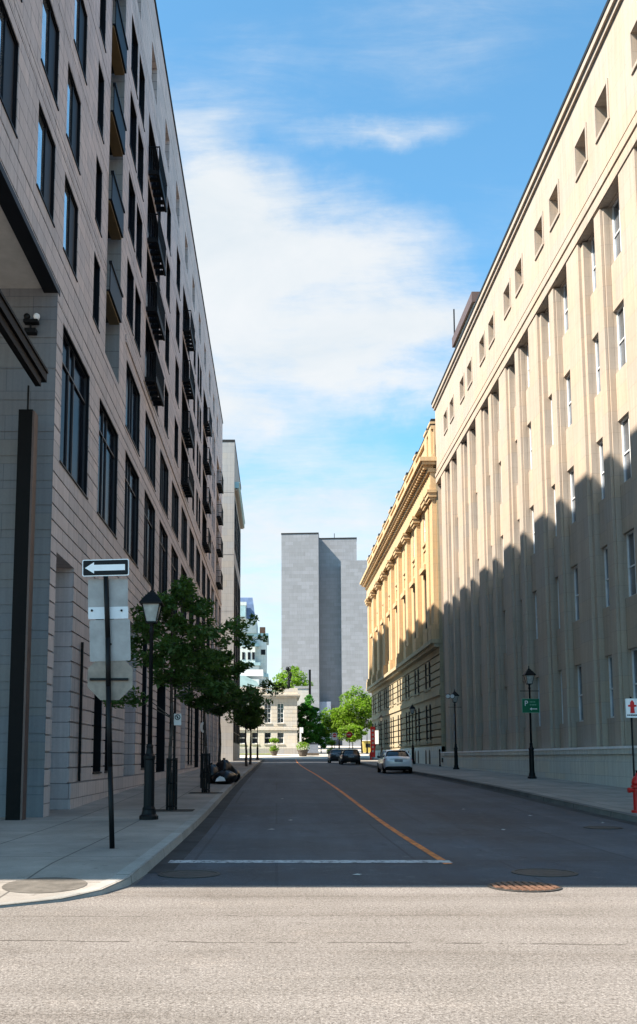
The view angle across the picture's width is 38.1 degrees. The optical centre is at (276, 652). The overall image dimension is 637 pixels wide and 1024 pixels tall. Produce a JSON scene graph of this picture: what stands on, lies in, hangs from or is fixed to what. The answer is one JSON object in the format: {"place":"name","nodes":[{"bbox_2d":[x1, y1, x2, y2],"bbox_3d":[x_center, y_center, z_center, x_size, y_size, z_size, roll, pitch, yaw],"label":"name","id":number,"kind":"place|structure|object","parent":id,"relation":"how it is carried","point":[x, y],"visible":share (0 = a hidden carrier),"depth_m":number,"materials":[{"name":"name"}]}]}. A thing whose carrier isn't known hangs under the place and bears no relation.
{"place":"outdoors","nodes":[
{"label":"outdoors","id":0,"kind":"place"},
{"bbox_2d":[0,758,262,904],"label":"sidewalk","id":1,"kind":"structure","parent":0,"point":[71,843],"depth_m":17.12,"materials":[{"name":"concrete"}]},
{"bbox_2d":[5,385,37,819],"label":"steel column","id":2,"kind":"structure","parent":1,"relation":"on","point":[18,723],"depth_m":21.41,"materials":[{"name":"brown metal"}]},
{"bbox_2d":[2,877,86,892],"bbox_3d":[-2.780,2.789,11.055,1.000,0.052,0.993,0,-6,0],"label":"sidewalk patch","id":3,"kind":"object","parent":1,"relation":"on","point":[45,885],"visible":1,"depth_m":11.02,"materials":[{"name":"grey concrete"}]},
{"bbox_2d":[82,559,132,848],"bbox_3d":[-2.784,0.810,15.006,0.848,4.731,0.134,0,-6,0],"label":"sign post","id":4,"kind":"object","parent":1,"relation":"on","point":[110,673],"visible":0.98,"depth_m":15.16,"materials":[{"name":"black metal"}]},
{"bbox_2d":[139,585,164,819],"bbox_3d":[-2.930,1.115,21.411,0.530,5.460,0.530,0,-6,0],"label":"street lamp","id":5,"kind":"object","parent":1,"relation":"on","point":[151,603],"visible":1,"depth_m":21.32,"materials":[{"name":"black metal"}]},
{"bbox_2d":[155,758,194,810],"bbox_3d":[-2.725,3.452,24.165,1.150,1.351,1.100,0,-6,0],"label":"tree guard","id":6,"kind":"object","parent":1,"relation":"on","point":[174,771],"visible":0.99,"depth_m":24.09,"materials":[{"name":"black metal"}]},
{"bbox_2d":[102,574,267,809],"bbox_3d":[-2.474,1.028,24.447,3.702,6.342,3.087,-3,-7,26],"label":"street tree","id":7,"kind":"object","parent":1,"relation":"on","point":[174,647],"visible":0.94,"depth_m":24.28,"materials":[{"name":"green plant"}]},
{"bbox_2d":[190,753,222,792],"bbox_3d":[-2.425,4.178,31.932,1.150,1.351,1.100,0,-6,0],"label":"tree guard","id":8,"kind":"object","parent":1,"relation":"on","point":[207,772],"visible":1,"depth_m":31.84,"materials":[{"name":"black metal"}]},
{"bbox_2d":[202,681,244,760],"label":"street tree","id":9,"kind":"object","parent":1,"relation":"on","point":[220,711],"visible":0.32,"depth_m":44.65,"materials":[{"name":"green plant"}]},
{"bbox_2d":[175,648,272,792],"bbox_3d":[-2.022,2.353,32.108,2.964,5.131,2.794,-4,-7,29],"label":"street tree","id":10,"kind":"object","parent":1,"relation":"on","point":[223,673],"visible":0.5,"depth_m":32.10,"materials":[{"name":"green plant"}]},
{"bbox_2d":[211,769,236,783],"bbox_3d":[-2.174,5.150,38.292,0.963,0.599,0.913,-2,-7,17],"label":"rubbish bag","id":11,"kind":"object","parent":1,"relation":"on","point":[230,777],"visible":0.98,"depth_m":37.99,"materials":[{"name":"plastic"}]},
{"bbox_2d":[233,704,267,764],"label":"street tree","id":12,"kind":"object","parent":1,"relation":"on","point":[250,727],"visible":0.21,"depth_m":80.45,"materials":[{"name":"green plant"}]},
{"bbox_2d":[223,679,288,765],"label":"street tree","id":13,"kind":"object","parent":1,"relation":"on","point":[246,715],"visible":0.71,"depth_m":73.68,"materials":[{"name":"green plant"}]},
{"bbox_2d":[240,746,373,758],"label":"plaza","id":14,"kind":"structure","parent":0,"point":[323,755],"depth_m":130.22,"materials":[{"name":"white concrete"}]},
{"bbox_2d":[240,598,268,692],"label":"public building","id":15,"kind":"structure","parent":14,"relation":"on","point":[256,655],"depth_m":213.10,"materials":[{"name":"concrete"}]},
{"bbox_2d":[240,670,299,753],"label":"white house","id":16,"kind":"structure","parent":14,"relation":"on","point":[280,723],"depth_m":138.70,"materials":[{"name":"stone"}]},
{"bbox_2d":[271,665,313,692],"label":"roof tree","id":17,"kind":"object","parent":14,"relation":"on","point":[296,680],"visible":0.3,"depth_m":171.51,"materials":[{"name":"green plant"}]},
{"bbox_2d":[295,670,310,749],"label":"stone annex","id":18,"kind":"object","parent":14,"relation":"on","point":[303,691],"visible":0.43,"depth_m":160.22,"materials":[{"name":"beige stone"}]},
{"bbox_2d":[297,694,322,749],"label":"bushy tree","id":19,"kind":"object","parent":14,"relation":"on","point":[307,709],"visible":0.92,"depth_m":144.86,"materials":[{"name":"green plant"}]},
{"bbox_2d":[311,723,331,752],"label":"bushy tree","id":20,"kind":"object","parent":14,"relation":"on","point":[323,735],"visible":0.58,"depth_m":148.61,"materials":[{"name":"green plant"}]},
{"bbox_2d":[281,532,371,745],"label":"office tower","id":21,"kind":"structure","parent":14,"relation":"on","point":[324,623],"depth_m":284.19,"materials":[{"name":"grey concrete"}]},
{"bbox_2d":[319,706,355,748],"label":"plane tree","id":22,"kind":"object","parent":14,"relation":"on","point":[338,719],"visible":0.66,"depth_m":146.63,"materials":[{"name":"green plant"}]},
{"bbox_2d":[337,723,367,748],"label":"plane tree","id":23,"kind":"object","parent":14,"relation":"on","point":[356,731],"visible":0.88,"depth_m":139.95,"materials":[{"name":"green plant"}]},
{"bbox_2d":[336,685,371,752],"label":"plane tree","id":24,"kind":"object","parent":14,"relation":"on","point":[360,705],"visible":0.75,"depth_m":145.51,"materials":[{"name":"green plant"}]},
{"bbox_2d":[0,747,636,1023],"bbox_3d":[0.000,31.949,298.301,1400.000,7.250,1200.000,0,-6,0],"label":"ground","id":25,"kind":"structure","parent":0,"point":[133,953],"depth_m":7.45,"materials":[{"name":"grey asphalt"}]},
{"bbox_2d":[0,0,223,816],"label":"apartment building","id":26,"kind":"structure","parent":25,"relation":"on","point":[111,363],"depth_m":28.29,"materials":[{"name":"stone"}]},
{"bbox_2d":[0,0,18,138],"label":"window","id":27,"kind":"structure","parent":26,"relation":"in","point":[9,46],"depth_m":19.16,"materials":[{"name":"black glass"}]},
{"bbox_2d":[23,313,39,334],"bbox_3d":[-6.080,-8.178,22.920,0.410,0.480,0.283,0,-6,0],"label":"security camera","id":28,"kind":"object","parent":26,"relation":"attached to","point":[27,320],"visible":0.95,"depth_m":22.84,"materials":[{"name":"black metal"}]},
{"bbox_2d":[36,102,54,227],"bbox_3d":[-5.555,-11.656,22.036,0.170,2.141,1.710,0,-6,0],"label":"window","id":29,"kind":"structure","parent":26,"relation":"in","point":[46,146],"depth_m":22.24,"materials":[{"name":"black glass"}]},
{"bbox_2d":[41,0,58,110],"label":"window","id":30,"kind":"structure","parent":26,"relation":"in","point":[50,31],"depth_m":22.73,"materials":[{"name":"black glass"}]},
{"bbox_2d":[63,174,77,281],"bbox_3d":[-5.555,-11.357,24.659,0.170,2.141,1.690,0,-6,0],"label":"window","id":31,"kind":"structure","parent":26,"relation":"in","point":[70,206],"depth_m":24.94,"materials":[{"name":"black glass"}]},
{"bbox_2d":[53,324,89,499],"bbox_3d":[-5.580,-6.473,25.255,0.220,3.711,3.480,0,-6,0],"label":"window","id":32,"kind":"structure","parent":26,"relation":"in","point":[75,378],"depth_m":25.65,"materials":[{"name":"black glass"}]},
{"bbox_2d":[66,63,80,174],"bbox_3d":[-5.555,-14.487,25.016,0.170,2.141,1.690,0,-6,0],"label":"window","id":33,"kind":"structure","parent":26,"relation":"in","point":[73,102],"depth_m":25.30,"materials":[{"name":"black glass"}]},
{"bbox_2d":[74,0,86,85],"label":"window","id":34,"kind":"structure","parent":26,"relation":"in","point":[80,18],"depth_m":26.23,"materials":[{"name":"black glass"}]},
{"bbox_2d":[93,253,99,333],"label":"window","id":35,"kind":"structure","parent":26,"relation":"in","point":[96,266],"depth_m":28.61,"materials":[{"name":"black glass"}]},
{"bbox_2d":[91,619,103,773],"bbox_3d":[-5.650,0.932,28.498,0.360,5.591,1.360,0,-6,0],"label":"window","id":36,"kind":"structure","parent":26,"relation":"in","point":[97,712],"depth_m":28.92,"materials":[{"name":"black glass"}]},
{"bbox_2d":[95,158,101,237],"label":"window","id":37,"kind":"structure","parent":26,"relation":"in","point":[98,170],"depth_m":28.97,"materials":[{"name":"black glass"}]},
{"bbox_2d":[97,63,103,143],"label":"window","id":38,"kind":"structure","parent":26,"relation":"in","point":[100,77],"depth_m":29.33,"materials":[{"name":"black glass"}]},
{"bbox_2d":[99,0,105,52],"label":"window","id":39,"kind":"structure","parent":26,"relation":"in","point":[102,2],"depth_m":29.69,"materials":[{"name":"black glass"}]},
{"bbox_2d":[97,399,117,539],"bbox_3d":[-5.580,-5.916,30.144,0.220,3.711,3.480,0,-6,0],"label":"window","id":40,"kind":"structure","parent":26,"relation":"in","point":[108,436],"depth_m":30.81,"materials":[{"name":"black glass"}]},
{"bbox_2d":[126,257,133,335],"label":"window","id":41,"kind":"structure","parent":26,"relation":"in","point":[130,279],"depth_m":35.33,"materials":[{"name":"black glass"}]},
{"bbox_2d":[123,450,138,568],"bbox_3d":[-5.580,-5.359,35.032,0.220,3.711,3.480,0,-6,0],"label":"window","id":42,"kind":"structure","parent":26,"relation":"in","point":[131,490],"depth_m":35.67,"materials":[{"name":"black glass"}]},
{"bbox_2d":[128,173,134,251],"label":"window","id":43,"kind":"structure","parent":26,"relation":"in","point":[131,203],"depth_m":35.73,"materials":[{"name":"black glass"}]},
{"bbox_2d":[125,362,139,456],"bbox_3d":[-5.580,-9.317,35.362,0.220,2.571,3.480,0,-6,0],"label":"window","id":44,"kind":"structure","parent":26,"relation":"in","point":[132,408],"depth_m":35.94,"materials":[{"name":"black glass"}]},
{"bbox_2d":[129,93,136,172],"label":"window","id":45,"kind":"structure","parent":26,"relation":"in","point":[133,118],"depth_m":36.09,"materials":[{"name":"black glass"}]},
{"bbox_2d":[131,16,137,99],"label":"window","id":46,"kind":"structure","parent":26,"relation":"in","point":[134,48],"depth_m":36.47,"materials":[{"name":"black glass"}]},
{"bbox_2d":[134,284,140,357],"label":"window","id":47,"kind":"structure","parent":26,"relation":"in","point":[137,299],"depth_m":37.25,"materials":[{"name":"black glass"}]},
{"bbox_2d":[136,204,142,277],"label":"window","id":48,"kind":"structure","parent":26,"relation":"in","point":[139,222],"depth_m":37.61,"materials":[{"name":"black glass"}]},
{"bbox_2d":[137,125,143,201],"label":"window","id":49,"kind":"structure","parent":26,"relation":"in","point":[140,146],"depth_m":37.99,"materials":[{"name":"black glass"}]},
{"bbox_2d":[139,57,144,131],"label":"window","id":50,"kind":"structure","parent":26,"relation":"in","point":[141,75],"depth_m":38.36,"materials":[{"name":"black glass"}]},
{"bbox_2d":[140,638,146,769],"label":"window","id":51,"kind":"structure","parent":26,"relation":"in","point":[143,726],"depth_m":38.83,"materials":[{"name":"black glass"}]},
{"bbox_2d":[143,491,154,590],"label":"window","id":52,"kind":"structure","parent":26,"relation":"in","point":[149,511],"depth_m":40.68,"materials":[{"name":"black glass"}]},
{"bbox_2d":[145,412,155,491],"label":"window","id":53,"kind":"structure","parent":26,"relation":"in","point":[150,438],"depth_m":41.00,"materials":[{"name":"black glass"}]},
{"bbox_2d":[144,318,158,416],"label":"window","id":54,"kind":"structure","parent":26,"relation":"in","point":[149,344],"depth_m":41.46,"materials":[{"name":"black glass"}]},
{"bbox_2d":[146,249,159,352],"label":"window","id":55,"kind":"structure","parent":26,"relation":"in","point":[150,277],"depth_m":41.72,"materials":[{"name":"black glass"}]},
{"bbox_2d":[147,181,160,290],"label":"window","id":56,"kind":"structure","parent":26,"relation":"in","point":[151,210],"depth_m":42.01,"materials":[{"name":"black glass"}]},
{"bbox_2d":[148,114,160,220],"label":"window","id":57,"kind":"structure","parent":26,"relation":"in","point":[151,137],"depth_m":42.35,"materials":[{"name":"black glass"}]},
{"bbox_2d":[155,684,164,771],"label":"window","id":58,"kind":"structure","parent":26,"relation":"in","point":[160,731],"depth_m":45.45,"materials":[{"name":"black glass"}]},
{"bbox_2d":[158,521,167,595],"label":"window","id":59,"kind":"structure","parent":26,"relation":"in","point":[163,538],"depth_m":45.67,"materials":[{"name":"black glass"}]},
{"bbox_2d":[159,449,168,519],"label":"window","id":60,"kind":"structure","parent":26,"relation":"in","point":[163,500],"depth_m":46.08,"materials":[{"name":"black glass"}]},
{"bbox_2d":[166,256,169,311],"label":"window","id":61,"kind":"structure","parent":26,"relation":"in","point":[167,264],"depth_m":47.54,"materials":[{"name":"black glass"}]},
{"bbox_2d":[171,544,177,613],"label":"window","id":62,"kind":"structure","parent":26,"relation":"in","point":[174,558],"depth_m":50.55,"materials":[{"name":"black glass"}]},
{"bbox_2d":[171,481,178,541],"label":"window","id":63,"kind":"structure","parent":26,"relation":"in","point":[175,499],"depth_m":51.05,"materials":[{"name":"black glass"}]},
{"bbox_2d":[181,508,186,559],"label":"window","id":64,"kind":"structure","parent":26,"relation":"in","point":[183,518],"depth_m":55.99,"materials":[{"name":"black glass"}]},
{"bbox_2d":[181,437,188,502],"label":"window","id":65,"kind":"structure","parent":26,"relation":"in","point":[184,459],"depth_m":56.77,"materials":[{"name":"black glass"}]},
{"bbox_2d":[181,387,188,454],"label":"window","id":66,"kind":"structure","parent":26,"relation":"in","point":[184,405],"depth_m":57.26,"materials":[{"name":"black glass"}]},
{"bbox_2d":[182,339,189,407],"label":"window","id":67,"kind":"structure","parent":26,"relation":"in","point":[184,354],"depth_m":57.24,"materials":[{"name":"black glass"}]},
{"bbox_2d":[183,287,189,359],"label":"window","id":68,"kind":"structure","parent":26,"relation":"in","point":[185,307],"depth_m":57.54,"materials":[{"name":"black glass"}]},
{"bbox_2d":[189,529,193,574],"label":"window","id":69,"kind":"structure","parent":26,"relation":"in","point":[191,539],"depth_m":61.26,"materials":[{"name":"black glass"}]},
{"bbox_2d":[193,707,198,767],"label":"window","id":70,"kind":"structure","parent":26,"relation":"in","point":[196,710],"depth_m":65.01,"materials":[{"name":"black glass"}]},
{"bbox_2d":[0,758,262,907],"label":"kerb","id":71,"kind":"structure","parent":25,"relation":"on","point":[140,872],"depth_m":12.72,"materials":[{"name":"concrete"}]},
{"bbox_2d":[220,440,244,760],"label":"office building","id":72,"kind":"structure","parent":25,"relation":"on","point":[233,518],"depth_m":105.72,"materials":[{"name":"beige concrete"}]},
{"bbox_2d":[360,419,445,765],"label":"classical building","id":73,"kind":"structure","parent":25,"relation":"on","point":[400,581],"depth_m":91.42,"materials":[{"name":"stone"}]},
{"bbox_2d":[350,762,636,821],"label":"kerb","id":74,"kind":"structure","parent":25,"relation":"on","point":[609,813],"depth_m":29.66,"materials":[{"name":"grey concrete"}]},
{"bbox_2d":[431,0,636,787],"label":"office building","id":75,"kind":"structure","parent":25,"relation":"on","point":[534,403],"depth_m":44.91,"materials":[{"name":"beige stone"}]},
{"bbox_2d":[533,211,543,260],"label":"window","id":76,"kind":"structure","parent":75,"relation":"in","point":[541,215],"depth_m":47.13,"materials":[{"name":"beige stone"}]},
{"bbox_2d":[548,179,559,231],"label":"window","id":77,"kind":"structure","parent":75,"relation":"in","point":[557,183],"depth_m":44.55,"materials":[{"name":"beige stone"}]},
{"bbox_2d":[567,374,571,426],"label":"window","id":78,"kind":"structure","parent":75,"relation":"in","point":[568,377],"depth_m":44.23,"materials":[{"name":"grey glass"}]},
{"bbox_2d":[570,468,575,522],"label":"window","id":79,"kind":"structure","parent":75,"relation":"in","point":[572,471],"depth_m":43.64,"materials":[{"name":"grey glass"}]},
{"bbox_2d":[574,566,578,620],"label":"window","id":80,"kind":"structure","parent":75,"relation":"in","point":[575,568],"depth_m":43.18,"materials":[{"name":"grey glass"}]},
{"bbox_2d":[577,665,582,721],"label":"window","id":81,"kind":"structure","parent":75,"relation":"in","point":[579,666],"depth_m":42.63,"materials":[{"name":"grey glass"}]},
{"bbox_2d":[574,122,587,182],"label":"window","id":82,"kind":"structure","parent":75,"relation":"in","point":[577,176],"depth_m":40.68,"materials":[{"name":"beige stone"}]},
{"bbox_2d":[595,337,600,394],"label":"window","id":83,"kind":"structure","parent":75,"relation":"in","point":[597,339],"depth_m":40.26,"materials":[{"name":"grey glass"}]},
{"bbox_2d":[593,78,609,143],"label":"window","id":84,"kind":"structure","parent":75,"relation":"in","point":[606,82],"depth_m":38.06,"materials":[{"name":"beige stone"}]},
{"bbox_2d":[599,440,604,499],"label":"window","id":85,"kind":"structure","parent":75,"relation":"in","point":[601,443],"depth_m":39.73,"materials":[{"name":"grey glass"}]},
{"bbox_2d":[604,547,609,606],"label":"window","id":86,"kind":"structure","parent":75,"relation":"in","point":[605,549],"depth_m":39.17,"materials":[{"name":"grey glass"}]},
{"bbox_2d":[608,655,613,717],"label":"window","id":87,"kind":"structure","parent":75,"relation":"in","point":[609,657],"depth_m":38.68,"materials":[{"name":"grey glass"}]},
{"bbox_2d":[612,196,620,260],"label":"window","id":88,"kind":"structure","parent":75,"relation":"in","point":[615,208],"depth_m":38.12,"materials":[{"name":"grey glass"}]},
{"bbox_2d":[616,303,625,369],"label":"window","id":89,"kind":"structure","parent":75,"relation":"in","point":[620,313],"depth_m":37.57,"materials":[{"name":"grey glass"}]},
{"bbox_2d":[621,415,631,481],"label":"window","id":90,"kind":"structure","parent":75,"relation":"in","point":[625,422],"depth_m":37.03,"materials":[{"name":"grey glass"}]},
{"bbox_2d":[626,530,636,596],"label":"window","id":91,"kind":"structure","parent":75,"relation":"in","point":[632,586],"depth_m":36.51,"materials":[{"name":"grey glass"}]},
{"bbox_2d":[629,17,636,75],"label":"window","id":92,"kind":"structure","parent":75,"relation":"in","point":[632,68],"depth_m":34.90,"materials":[{"name":"beige stone"}]},
{"bbox_2d":[631,648,636,698],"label":"window","id":93,"kind":"structure","parent":75,"relation":"in","point":[633,651],"depth_m":36.15,"materials":[{"name":"grey glass"}]},
{"bbox_2d":[156,0,606,692],"label":"sky","id":94,"kind":"structure","parent":0,"point":[354,171],"materials":[{"name":"blue"}]},
{"bbox_2d":[136,759,636,884],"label":"street","id":95,"kind":"structure","parent":0,"point":[310,816],"depth_m":18.76,"materials":[{"name":"grey asphalt"}]},
{"bbox_2d":[158,870,219,877],"bbox_3d":[-1.200,3.040,12.637,0.860,0.009,0.860,0,-6,0],"label":"manhole cover","id":96,"kind":"object","parent":95,"relation":"on","point":[189,874],"visible":1,"depth_m":12.57,"materials":[{"name":"metal"}]},
{"bbox_2d":[148,759,264,872],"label":"gutter","id":97,"kind":"object","parent":95,"relation":"on","point":[182,850],"visible":0.88,"depth_m":18.93,"materials":[{"name":"concrete"}]},
{"bbox_2d":[168,860,452,862],"bbox_3d":[0.515,3.214,14.162,4.330,0.001,0.370,0,-6,0],"label":"stop line","id":98,"kind":"object","parent":95,"relation":"on","point":[309,861],"visible":1,"depth_m":14.15,"materials":[{"name":"white paint"}]},
{"bbox_2d":[338,749,359,763],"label":"parked car","id":99,"kind":"object","parent":95,"relation":"on","point":[349,755],"visible":0.98,"depth_m":87.00,"materials":[{"name":"black paint"}]},
{"bbox_2d":[295,759,451,863],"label":"line","id":100,"kind":"object","parent":95,"relation":"on","point":[424,849],"visible":0.95,"depth_m":20.61,"materials":[{"name":"orange paint"}]},
{"bbox_2d":[377,749,412,772],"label":"parked car","id":101,"kind":"object","parent":95,"relation":"on","point":[395,759],"visible":0.97,"depth_m":57.00,"materials":[{"name":"white paint"}]},
{"bbox_2d":[347,762,636,825],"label":"gutter","id":102,"kind":"object","parent":95,"relation":"on","point":[585,812],"visible":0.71,"depth_m":29.02,"materials":[{"name":"grey concrete"}]},
{"bbox_2d":[487,881,561,891],"bbox_3d":[3.070,2.895,11.406,0.900,0.018,0.900,0,-6,0],"label":"manhole cover","id":103,"kind":"object","parent":95,"relation":"on","point":[520,886],"visible":1,"depth_m":11.31,"materials":[{"name":"metal"}]},
{"bbox_2d":[511,868,577,876],"bbox_3d":[3.720,3.057,12.786,0.900,0.009,0.900,0,-6,0],"label":"manhole cover","id":104,"kind":"object","parent":95,"relation":"on","point":[539,872],"visible":1,"depth_m":12.77,"materials":[{"name":"metal"}]},
{"bbox_2d":[360,758,636,815],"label":"sidewalk","id":105,"kind":"structure","parent":0,"point":[612,797],"depth_m":36.10,"materials":[{"name":"concrete"}]},
{"bbox_2d":[452,689,458,768],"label":"street lamp","id":106,"kind":"object","parent":105,"relation":"on","point":[454,700],"visible":0.99,"depth_m":62.69,"materials":[{"name":"black metal"}]},
{"bbox_2d":[520,666,536,778],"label":"street lamp","id":107,"kind":"object","parent":105,"relation":"on","point":[529,674],"visible":1,"depth_m":44.50,"materials":[{"name":"black metal"}]},
{"bbox_2d":[522,699,539,712],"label":"parking sign","id":108,"kind":"object","parent":107,"relation":"attached to","point":[530,705],"visible":1,"depth_m":44.53,"materials":[{"name":"green metal"}]},
{"bbox_2d":[625,697,636,776],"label":"hydrant sign","id":109,"kind":"object","parent":105,"relation":"on","point":[631,707],"visible":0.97,"depth_m":23.95,"materials":[{"name":"white metal"}]},
{"bbox_2d":[627,770,636,812],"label":"fire hydrant","id":110,"kind":"object","parent":105,"relation":"on","point":[633,788],"visible":1,"depth_m":23.19,"materials":[{"name":"red metal"}]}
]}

